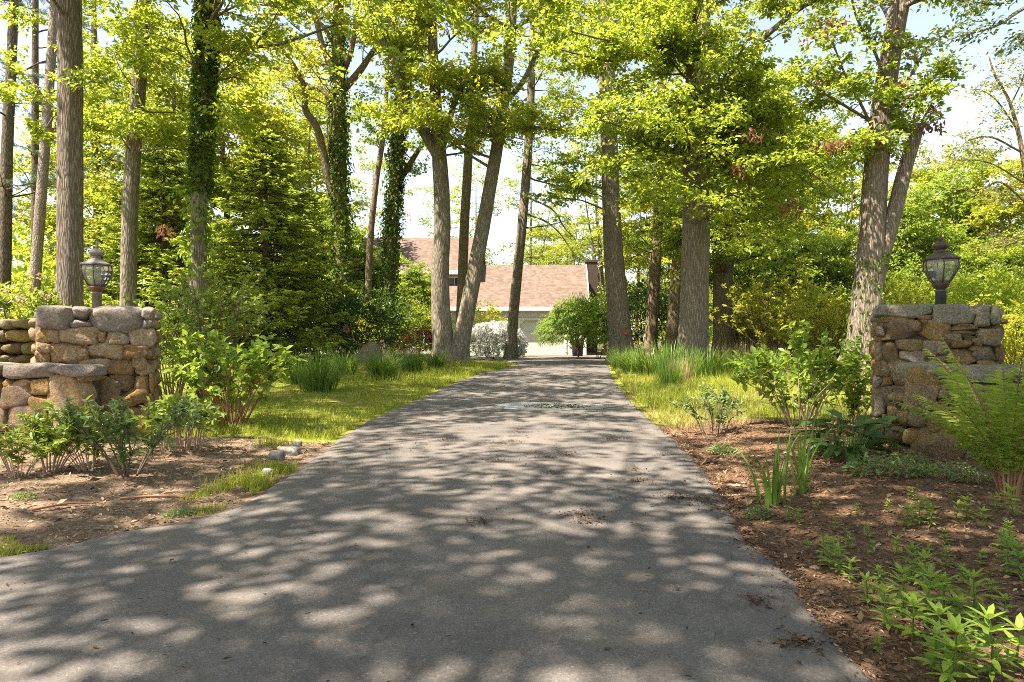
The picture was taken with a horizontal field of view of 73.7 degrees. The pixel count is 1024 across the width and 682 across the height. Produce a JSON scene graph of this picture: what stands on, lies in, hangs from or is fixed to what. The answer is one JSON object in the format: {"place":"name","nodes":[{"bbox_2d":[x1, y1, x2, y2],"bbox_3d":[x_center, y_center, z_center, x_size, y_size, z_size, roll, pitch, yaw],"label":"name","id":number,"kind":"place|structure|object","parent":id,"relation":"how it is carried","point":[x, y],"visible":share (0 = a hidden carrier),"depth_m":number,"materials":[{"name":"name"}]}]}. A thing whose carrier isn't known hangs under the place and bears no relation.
{"place":"outdoors","nodes":[
{"label":"outdoors","id":0,"kind":"place"},
{"bbox_2d":[131,362,516,442],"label":"lawn","id":1,"kind":"structure","parent":0,"point":[352,401],"depth_m":10.84,"materials":[{"name":"green plant"}]},
{"bbox_2d":[0,272,91,319],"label":"rhododendron bush","id":2,"kind":"object","parent":1,"relation":"on","point":[23,298],"visible":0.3,"depth_m":12.89,"materials":[{"name":"green plant"}]},
{"bbox_2d":[0,0,141,306],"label":"oak tree","id":3,"kind":"object","parent":1,"relation":"on","point":[68,138],"visible":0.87,"depth_m":14.30,"materials":[{"name":"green plant"}]},
{"bbox_2d":[40,0,250,306],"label":"maple tree","id":4,"kind":"object","parent":1,"relation":"on","point":[142,56],"visible":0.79,"depth_m":17.79,"materials":[{"name":"green plant"}]},
{"bbox_2d":[136,284,238,404],"bbox_3d":[-4.559,0.079,9.538,1.992,1.813,1.638,0,0,38],"label":"viburnum shrub","id":5,"kind":"object","parent":1,"relation":"on","point":[185,322],"visible":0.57,"depth_m":9.57,"materials":[{"name":"green plant"}]},
{"bbox_2d":[121,248,281,401],"bbox_3d":[-4.685,-0.251,10.530,2.362,2.436,2.393,0,0,-24],"label":"viburnum shrub","id":6,"kind":"object","parent":1,"relation":"on","point":[244,305],"visible":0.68,"depth_m":10.21,"materials":[{"name":"green plant"}]},
{"bbox_2d":[160,329,307,426],"bbox_3d":[-3.269,0.440,7.940,1.660,1.150,1.822,0,0,-30],"label":"hydrangea shrub","id":7,"kind":"object","parent":1,"relation":"on","point":[272,368],"visible":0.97,"depth_m":7.67,"materials":[{"name":"green plant"}]},
{"bbox_2d":[286,344,355,392],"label":"daylily clump","id":8,"kind":"object","parent":1,"relation":"on","point":[324,379],"visible":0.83,"depth_m":12.27,"materials":[{"name":"green plant"}]},
{"bbox_2d":[301,284,424,353],"bbox_3d":[-5.165,-0.601,22.940,4.340,2.702,3.162,0,0,0],"label":"rhododendron bush","id":9,"kind":"object","parent":1,"relation":"on","point":[376,314],"visible":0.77,"depth_m":22.73,"materials":[{"name":"green plant"}]},
{"bbox_2d":[355,343,410,380],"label":"daylily clump","id":10,"kind":"object","parent":1,"relation":"on","point":[384,368],"visible":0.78,"depth_m":14.76,"materials":[{"name":"green plant"}]},
{"bbox_2d":[0,355,871,681],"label":"driveway","id":11,"kind":"structure","parent":0,"point":[496,611],"depth_m":2.96,"materials":[{"name":"grey asphalt"}]},
{"bbox_2d":[6,370,906,681],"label":"fallen leaves","id":12,"kind":"object","parent":11,"relation":"on","point":[804,638],"visible":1,"depth_m":3.45,"materials":[{"name":"brown plant"}]},
{"bbox_2d":[0,0,1023,340],"label":"sky","id":13,"kind":"structure","parent":0,"point":[920,23],"materials":[{"name":"white"}]},
{"bbox_2d":[238,342,1016,364],"bbox_3d":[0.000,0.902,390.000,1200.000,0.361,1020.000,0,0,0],"label":"ground","id":14,"kind":"structure","parent":0,"point":[605,353],"depth_m":44.73,"materials":[{"name":"green plant"}]},
{"bbox_2d":[0,319,34,362],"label":"stone wall","id":15,"kind":"structure","parent":14,"relation":"on","point":[16,342],"depth_m":10.84,"materials":[{"name":"beige stone"}]},
{"bbox_2d":[0,0,96,311],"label":"pine tree","id":16,"kind":"object","parent":14,"relation":"on","point":[7,195],"visible":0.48,"depth_m":24.86,"materials":[{"name":"green plant"}]},
{"bbox_2d":[0,362,107,444],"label":"stone wall","id":17,"kind":"structure","parent":14,"relation":"on","point":[23,386],"depth_m":6.50,"materials":[{"name":"beige stone"}]},
{"bbox_2d":[0,0,108,250],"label":"pine tree","id":18,"kind":"object","parent":14,"relation":"on","point":[34,148],"visible":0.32,"depth_m":27.90,"materials":[{"name":"green plant"}]},
{"bbox_2d":[11,99,123,314],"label":"maple tree","id":19,"kind":"object","parent":14,"relation":"on","point":[50,219],"visible":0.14,"depth_m":37.01,"materials":[{"name":"green plant"}]},
{"bbox_2d":[0,0,171,312],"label":"pale tree","id":20,"kind":"object","parent":14,"relation":"on","point":[37,246],"visible":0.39,"depth_m":21.94,"materials":[{"name":"green plant"}]},
{"bbox_2d":[39,0,138,269],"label":"pine tree","id":21,"kind":"object","parent":14,"relation":"on","point":[94,31],"visible":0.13,"depth_m":33.83,"materials":[{"name":"green plant"}]},
{"bbox_2d":[28,305,161,435],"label":"stone pillar","id":22,"kind":"structure","parent":14,"relation":"on","point":[120,343],"depth_m":7.01,"materials":[{"name":"beige stone"}]},
{"bbox_2d":[80,241,112,307],"bbox_3d":[-4.531,-0.720,7.450,0.322,0.760,0.313,0,0,0],"label":"pillar lantern","id":23,"kind":"object","parent":22,"relation":"on","point":[102,278],"visible":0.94,"depth_m":7.42,"materials":[{"name":"metal"}]},
{"bbox_2d":[39,39,186,293],"bbox_3d":[-18.625,-6.644,33.092,8.156,15.188,8.087,0,0,40],"label":"maple tree","id":24,"kind":"object","parent":14,"relation":"on","point":[89,189],"visible":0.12,"depth_m":31.96,"materials":[{"name":"green plant"}]},
{"bbox_2d":[84,132,236,361],"bbox_3d":[-12.288,-2.907,23.668,7.054,8.755,7.506,0,0,0],"label":"spruce tree","id":25,"kind":"object","parent":14,"relation":"on","point":[162,255],"visible":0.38,"depth_m":23.23,"materials":[{"name":"green plant"}]},
{"bbox_2d":[0,435,335,556],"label":"mulch bed","id":26,"kind":"object","parent":14,"relation":"on","point":[22,531],"visible":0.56,"depth_m":4.57,"materials":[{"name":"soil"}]},
{"bbox_2d":[0,413,72,477],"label":"azalea shrub","id":27,"kind":"object","parent":26,"relation":"on","point":[12,436],"visible":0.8,"depth_m":4.91,"materials":[{"name":"green plant"}]},
{"bbox_2d":[13,394,114,471],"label":"azalea shrub","id":28,"kind":"object","parent":26,"relation":"on","point":[48,422],"visible":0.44,"depth_m":5.06,"materials":[{"name":"green plant"}]},
{"bbox_2d":[22,419,107,470],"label":"azalea shrub","id":29,"kind":"object","parent":26,"relation":"on","point":[42,431],"visible":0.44,"depth_m":5.04,"materials":[{"name":"green plant"}]},
{"bbox_2d":[43,394,218,477],"bbox_3d":[-2.860,0.698,5.038,0.990,0.626,1.068,0,0,0],"label":"azalea shrub","id":30,"kind":"object","parent":26,"relation":"on","point":[120,428],"visible":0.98,"depth_m":4.94,"materials":[{"name":"green plant"}]},
{"bbox_2d":[130,387,226,454],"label":"hydrangea shrub","id":31,"kind":"object","parent":26,"relation":"on","point":[165,402],"visible":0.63,"depth_m":5.99,"materials":[{"name":"green plant"}]},
{"bbox_2d":[83,3,282,302],"bbox_3d":[-14.990,-6.310,29.778,7.679,14.528,7.676,0,0,24],"label":"maple tree","id":32,"kind":"object","parent":14,"relation":"on","point":[175,89],"visible":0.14,"depth_m":28.56,"materials":[{"name":"green plant"}]},
{"bbox_2d":[149,28,325,296],"bbox_3d":[-13.514,-6.840,32.986,8.841,15.720,8.283,0,0,-18],"label":"maple tree","id":33,"kind":"object","parent":14,"relation":"on","point":[275,127],"visible":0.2,"depth_m":32.45,"materials":[{"name":"green plant"}]},
{"bbox_2d":[97,0,421,370],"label":"ivy clad tree","id":34,"kind":"object","parent":14,"relation":"on","point":[207,50],"visible":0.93,"depth_m":17.77,"materials":[{"name":"green plant"}]},
{"bbox_2d":[143,128,383,371],"bbox_3d":[-7.996,-2.543,20.862,7.486,7.840,8.055,0,0,0],"label":"spruce tree","id":35,"kind":"object","parent":14,"relation":"on","point":[289,301],"visible":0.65,"depth_m":20.42,"materials":[{"name":"green plant"}]},
{"bbox_2d":[219,81,370,278],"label":"maple tree","id":36,"kind":"object","parent":14,"relation":"on","point":[319,175],"visible":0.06,"depth_m":40.86,"materials":[{"name":"green plant"}]},
{"bbox_2d":[247,64,361,355],"bbox_3d":[-10.503,-6.076,33.978,6.041,14.020,5.803,0,0,44],"label":"thin tree","id":37,"kind":"object","parent":14,"relation":"on","point":[311,156],"visible":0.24,"depth_m":33.45,"materials":[{"name":"green plant"}]},
{"bbox_2d":[223,0,407,359],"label":"ivy clad tree","id":38,"kind":"object","parent":14,"relation":"on","point":[335,178],"visible":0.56,"depth_m":24.73,"materials":[{"name":"green plant"}]},
{"bbox_2d":[257,187,374,358],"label":"young tree","id":39,"kind":"object","parent":14,"relation":"on","point":[321,226],"visible":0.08,"depth_m":30.49,"materials":[{"name":"green plant"}]},
{"bbox_2d":[306,212,382,342],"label":"young tree","id":40,"kind":"object","parent":14,"relation":"on","point":[361,234],"visible":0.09,"depth_m":32.74,"materials":[{"name":"green plant"}]},
{"bbox_2d":[194,0,505,132],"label":"oak tree","id":41,"kind":"object","parent":14,"relation":"on","point":[449,11],"visible":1,"depth_m":14.40,"materials":[{"name":"green plant"}]},
{"bbox_2d":[318,7,393,342],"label":"thin tree","id":42,"kind":"object","parent":14,"relation":"on","point":[370,239],"visible":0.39,"depth_m":28.89,"materials":[{"name":"green plant"}]},
{"bbox_2d":[347,148,416,237],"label":"thin tree","id":43,"kind":"object","parent":14,"relation":"on","point":[372,166],"visible":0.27,"depth_m":51.42,"materials":[{"name":"green plant"}]},
{"bbox_2d":[350,2,440,360],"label":"ivy clad tree","id":44,"kind":"object","parent":14,"relation":"on","point":[397,172],"visible":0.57,"depth_m":25.30,"materials":[{"name":"green plant"}]},
{"bbox_2d":[360,290,455,358],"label":"yew bush","id":45,"kind":"object","parent":14,"relation":"on","point":[416,311],"visible":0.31,"depth_m":28.66,"materials":[{"name":"green plant"}]},
{"bbox_2d":[378,256,454,356],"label":"young tree","id":46,"kind":"object","parent":14,"relation":"on","point":[420,280],"visible":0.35,"depth_m":32.64,"materials":[{"name":"green plant"}]},
{"bbox_2d":[0,357,871,556],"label":"grass","id":47,"kind":"structure","parent":14,"relation":"on","point":[253,482],"depth_m":9.75,"materials":[{"name":"green plant"}]},
{"bbox_2d":[281,238,597,354],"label":"house","id":48,"kind":"structure","parent":14,"relation":"on","point":[543,287],"depth_m":40.51,"materials":[{"name":"brown"}]},
{"bbox_2d":[518,318,565,354],"bbox_3d":[1.690,-0.215,38.065,2.680,2.130,0.210,0,0,0],"label":"garage door","id":49,"kind":"structure","parent":48,"relation":"in","point":[528,325],"depth_m":38.12,"materials":[{"name":"white paint"}]},
{"bbox_2d":[11,207,898,348],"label":"woods","id":50,"kind":"object","parent":14,"relation":"on","point":[25,268],"visible":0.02,"depth_m":59.52,"materials":[{"name":"green plant"}]},
{"bbox_2d":[316,0,618,362],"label":"twin stemmed tree","id":51,"kind":"object","parent":14,"relation":"on","point":[435,75],"visible":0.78,"depth_m":21.62,"materials":[{"name":"green plant"}]},
{"bbox_2d":[448,157,505,264],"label":"thin tree","id":52,"kind":"object","parent":14,"relation":"on","point":[475,218],"visible":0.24,"depth_m":49.80,"materials":[{"name":"green plant"}]},
{"bbox_2d":[455,5,511,325],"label":"slim tree","id":53,"kind":"object","parent":14,"relation":"on","point":[464,222],"visible":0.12,"depth_m":26.85,"materials":[{"name":"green plant"}]},
{"bbox_2d":[470,320,528,358],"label":"azalea bush","id":54,"kind":"object","parent":14,"relation":"on","point":[483,332],"visible":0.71,"depth_m":29.18,"materials":[{"name":"white plant"}]},
{"bbox_2d":[464,9,598,358],"bbox_3d":[0.992,-8.759,29.066,5.651,19.628,6.179,0,0,45],"label":"slim tree","id":55,"kind":"object","parent":14,"relation":"on","point":[511,350],"visible":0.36,"depth_m":28.82,"materials":[{"name":"green plant"}]},
{"bbox_2d":[496,152,573,264],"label":"thin tree","id":56,"kind":"object","parent":14,"relation":"on","point":[529,253],"visible":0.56,"depth_m":54.20,"materials":[{"name":"green plant"}]},
{"bbox_2d":[533,178,605,285],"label":"thin tree","id":57,"kind":"object","parent":14,"relation":"on","point":[565,233],"visible":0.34,"depth_m":51.31,"materials":[{"name":"green plant"}]},
{"bbox_2d":[531,292,608,357],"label":"weeping maple","id":58,"kind":"object","parent":14,"relation":"on","point":[555,320],"visible":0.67,"depth_m":30.30,"materials":[{"name":"green plant"}]},
{"bbox_2d":[546,121,642,351],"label":"thin tree","id":59,"kind":"object","parent":14,"relation":"on","point":[576,246],"visible":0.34,"depth_m":47.91,"materials":[{"name":"green plant"}]},
{"bbox_2d":[563,283,639,358],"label":"garden bush","id":60,"kind":"object","parent":14,"relation":"on","point":[592,314],"visible":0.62,"depth_m":29.70,"materials":[{"name":"green plant"}]},
{"bbox_2d":[522,0,724,363],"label":"oak tree","id":61,"kind":"object","parent":14,"relation":"on","point":[618,316],"visible":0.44,"depth_m":23.78,"materials":[{"name":"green plant"}]},
{"bbox_2d":[589,174,672,352],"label":"maple tree","id":62,"kind":"object","parent":14,"relation":"on","point":[628,258],"visible":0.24,"depth_m":43.24,"materials":[{"name":"green plant"}]},
{"bbox_2d":[597,279,669,348],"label":"rhododendron bush","id":63,"kind":"object","parent":14,"relation":"on","point":[663,306],"visible":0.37,"depth_m":30.41,"materials":[{"name":"green plant"}]},
{"bbox_2d":[592,0,732,359],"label":"slim tree","id":64,"kind":"object","parent":14,"relation":"on","point":[652,308],"visible":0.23,"depth_m":28.78,"materials":[{"name":"green plant"}]},
{"bbox_2d":[633,0,775,354],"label":"slim tree","id":65,"kind":"object","parent":14,"relation":"on","point":[672,321],"visible":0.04,"depth_m":26.27,"materials":[{"name":"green plant"}]},
{"bbox_2d":[618,49,873,358],"bbox_3d":[8.089,-4.713,24.793,8.818,11.741,8.220,0,0,0],"label":"maple tree","id":66,"kind":"object","parent":14,"relation":"on","point":[722,259],"visible":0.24,"depth_m":23.58,"materials":[{"name":"green plant"}]},
{"bbox_2d":[709,283,797,355],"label":"understorey shrub","id":67,"kind":"object","parent":14,"relation":"on","point":[737,335],"visible":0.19,"depth_m":26.75,"materials":[{"name":"green plant"}]},
{"bbox_2d":[740,217,846,353],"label":"young tree","id":68,"kind":"object","parent":14,"relation":"on","point":[777,262],"visible":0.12,"depth_m":28.30,"materials":[{"name":"green plant"}]},
{"bbox_2d":[735,119,859,298],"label":"maple tree","id":69,"kind":"object","parent":14,"relation":"on","point":[822,218],"visible":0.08,"depth_m":42.30,"materials":[{"name":"green plant"}]},
{"bbox_2d":[793,225,857,357],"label":"young tree","id":70,"kind":"object","parent":14,"relation":"on","point":[845,265],"visible":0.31,"depth_m":26.59,"materials":[{"name":"green plant"}]},
{"bbox_2d":[657,418,1023,681],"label":"mulch bed","id":71,"kind":"object","parent":14,"relation":"on","point":[977,543],"visible":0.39,"depth_m":3.67,"materials":[{"name":"brown wood"}]},
{"bbox_2d":[669,381,746,435],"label":"azalea shrub","id":72,"kind":"object","parent":71,"relation":"on","point":[726,407],"visible":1,"depth_m":7.52,"materials":[{"name":"green plant"}]},
{"bbox_2d":[732,420,822,507],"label":"iris clump","id":73,"kind":"object","parent":71,"relation":"on","point":[773,498],"visible":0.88,"depth_m":4.30,"materials":[{"name":"green plant"}]},
{"bbox_2d":[744,396,841,494],"bbox_3d":[1.907,0.706,4.594,0.614,0.683,0.580,0,0,-25],"label":"iris clump","id":74,"kind":"object","parent":71,"relation":"on","point":[802,481],"visible":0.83,"depth_m":4.54,"materials":[{"name":"green plant"}]},
{"bbox_2d":[722,319,864,427],"bbox_3d":[3.233,0.371,7.758,1.646,1.234,1.436,0,0,0],"label":"hydrangea shrub","id":75,"kind":"object","parent":71,"relation":"on","point":[817,366],"visible":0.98,"depth_m":7.63,"materials":[{"name":"green plant"}]},
{"bbox_2d":[788,337,873,421],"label":"hydrangea shrub","id":76,"kind":"object","parent":71,"relation":"on","point":[853,401],"visible":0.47,"depth_m":8.28,"materials":[{"name":"green plant"}]},
{"bbox_2d":[785,408,909,463],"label":"broad leaved plant","id":77,"kind":"object","parent":71,"relation":"on","point":[872,427],"visible":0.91,"depth_m":5.65,"materials":[{"name":"green plant"}]},
{"bbox_2d":[836,451,932,478],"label":"ground cover plant","id":78,"kind":"object","parent":71,"relation":"on","point":[877,470],"visible":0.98,"depth_m":4.88,"materials":[{"name":"green plant"}]},
{"bbox_2d":[907,563,954,626],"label":"leafy shoot","id":79,"kind":"object","parent":71,"relation":"on","point":[931,584],"visible":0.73,"depth_m":2.48,"materials":[{"name":"green plant"}]},
{"bbox_2d":[921,610,978,681],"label":"leafy shoot","id":80,"kind":"object","parent":71,"relation":"on","point":[954,625],"visible":1,"depth_m":2.07,"materials":[{"name":"green plant"}]},
{"bbox_2d":[913,459,992,483],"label":"ground cover plant","id":81,"kind":"object","parent":71,"relation":"on","point":[948,474],"visible":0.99,"depth_m":4.69,"materials":[{"name":"green plant"}]},
{"bbox_2d":[891,334,1023,495],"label":"fern","id":82,"kind":"object","parent":71,"relation":"on","point":[996,446],"visible":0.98,"depth_m":4.25,"materials":[{"name":"green plant"}]},
{"bbox_2d":[947,565,998,620],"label":"leafy shoot","id":83,"kind":"object","parent":71,"relation":"on","point":[971,583],"visible":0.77,"depth_m":2.46,"materials":[{"name":"green plant"}]},
{"bbox_2d":[961,603,1022,681],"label":"leafy shoot","id":84,"kind":"object","parent":71,"relation":"on","point":[987,629],"visible":0.99,"depth_m":2.09,"materials":[{"name":"green plant"}]},
{"bbox_2d":[801,126,908,304],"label":"maple tree","id":85,"kind":"object","parent":14,"relation":"on","point":[854,198],"visible":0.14,"depth_m":39.63,"materials":[{"name":"green plant"}]},
{"bbox_2d":[851,174,997,303],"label":"young tree","id":86,"kind":"object","parent":14,"relation":"on","point":[924,232],"visible":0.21,"depth_m":26.14,"materials":[{"name":"green plant"}]},
{"bbox_2d":[869,303,1007,441],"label":"stone pillar","id":87,"kind":"structure","parent":14,"relation":"on","point":[910,332],"depth_m":6.41,"materials":[{"name":"beige stone"}]},
{"bbox_2d":[922,232,960,304],"bbox_3d":[4.303,-0.707,6.850,0.352,0.778,0.329,0,0,0],"label":"pillar lantern","id":88,"kind":"object","parent":87,"relation":"on","point":[936,278],"visible":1,"depth_m":6.82,"materials":[{"name":"metal"}]},
{"bbox_2d":[888,139,1004,281],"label":"maple tree","id":89,"kind":"object","parent":14,"relation":"on","point":[917,181],"visible":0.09,"depth_m":44.92,"materials":[{"name":"green plant"}]},
{"bbox_2d":[888,131,1017,294],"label":"young tree","id":90,"kind":"object","parent":14,"relation":"on","point":[955,213],"visible":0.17,"depth_m":31.76,"materials":[{"name":"green plant"}]},
{"bbox_2d":[887,361,1023,457],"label":"stone wall","id":91,"kind":"structure","parent":14,"relation":"on","point":[925,436],"depth_m":5.79,"materials":[{"name":"beige stone"}]},
{"bbox_2d":[910,45,1023,255],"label":"locust tree","id":92,"kind":"object","parent":14,"relation":"on","point":[1019,240],"visible":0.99,"depth_m":20.73,"materials":[{"name":"green plant"}]},
{"bbox_2d":[946,237,1022,354],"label":"young tree","id":93,"kind":"object","parent":14,"relation":"on","point":[979,261],"visible":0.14,"depth_m":24.71,"materials":[{"name":"green plant"}]},
{"bbox_2d":[953,155,1023,357],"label":"maple tree","id":94,"kind":"object","parent":14,"relation":"on","point":[993,212],"visible":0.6,"depth_m":29.72,"materials":[{"name":"green plant"}]},
{"bbox_2d":[606,362,870,424],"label":"lawn","id":95,"kind":"structure","parent":0,"point":[621,384],"depth_m":10.74,"materials":[{"name":"green plant"}]},
{"bbox_2d":[490,0,910,363],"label":"oak tree","id":96,"kind":"object","parent":95,"relation":"on","point":[697,128],"visible":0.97,"depth_m":16.38,"materials":[{"name":"green plant"}]},
{"bbox_2d":[709,267,841,357],"bbox_3d":[8.401,-0.814,22.099,4.315,3.156,4.137,0,0,0],"label":"understorey shrub","id":97,"kind":"object","parent":95,"relation":"on","point":[754,310],"visible":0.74,"depth_m":21.53,"materials":[{"name":"green plant"}]},
{"bbox_2d":[769,292,849,360],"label":"understorey shrub","id":98,"kind":"object","parent":95,"relation":"on","point":[817,335],"visible":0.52,"depth_m":19.39,"materials":[{"name":"green plant"}]},
{"bbox_2d":[776,0,994,376],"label":"oak tree","id":99,"kind":"object","parent":95,"relation":"on","point":[879,222],"visible":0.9,"depth_m":15.71,"materials":[{"name":"green plant"}]},
{"bbox_2d":[815,275,962,332],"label":"understorey shrub","id":100,"kind":"object","parent":95,"relation":"on","point":[917,300],"visible":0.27,"depth_m":18.14,"materials":[{"name":"green plant"}]},
{"bbox_2d":[884,261,999,304],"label":"garden bush","id":101,"kind":"object","parent":95,"relation":"on","point":[922,288],"visible":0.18,"depth_m":19.73,"materials":[{"name":"green plant"}]},
{"bbox_2d":[923,0,1023,56],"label":"oak tree","id":102,"kind":"object","parent":95,"relation":"on","point":[1020,36],"visible":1,"depth_m":10.64,"materials":[{"name":"green plant"}]},
{"bbox_2d":[930,264,1023,352],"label":"garden bush","id":103,"kind":"object","parent":95,"relation":"on","point":[1007,297],"visible":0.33,"depth_m":16.96,"materials":[{"name":"green plant"}]},
{"bbox_2d":[969,293,1023,364],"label":"understorey shrub","id":104,"kind":"object","parent":95,"relation":"on","point":[1016,346],"visible":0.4,"depth_m":12.54,"materials":[{"name":"green plant"}]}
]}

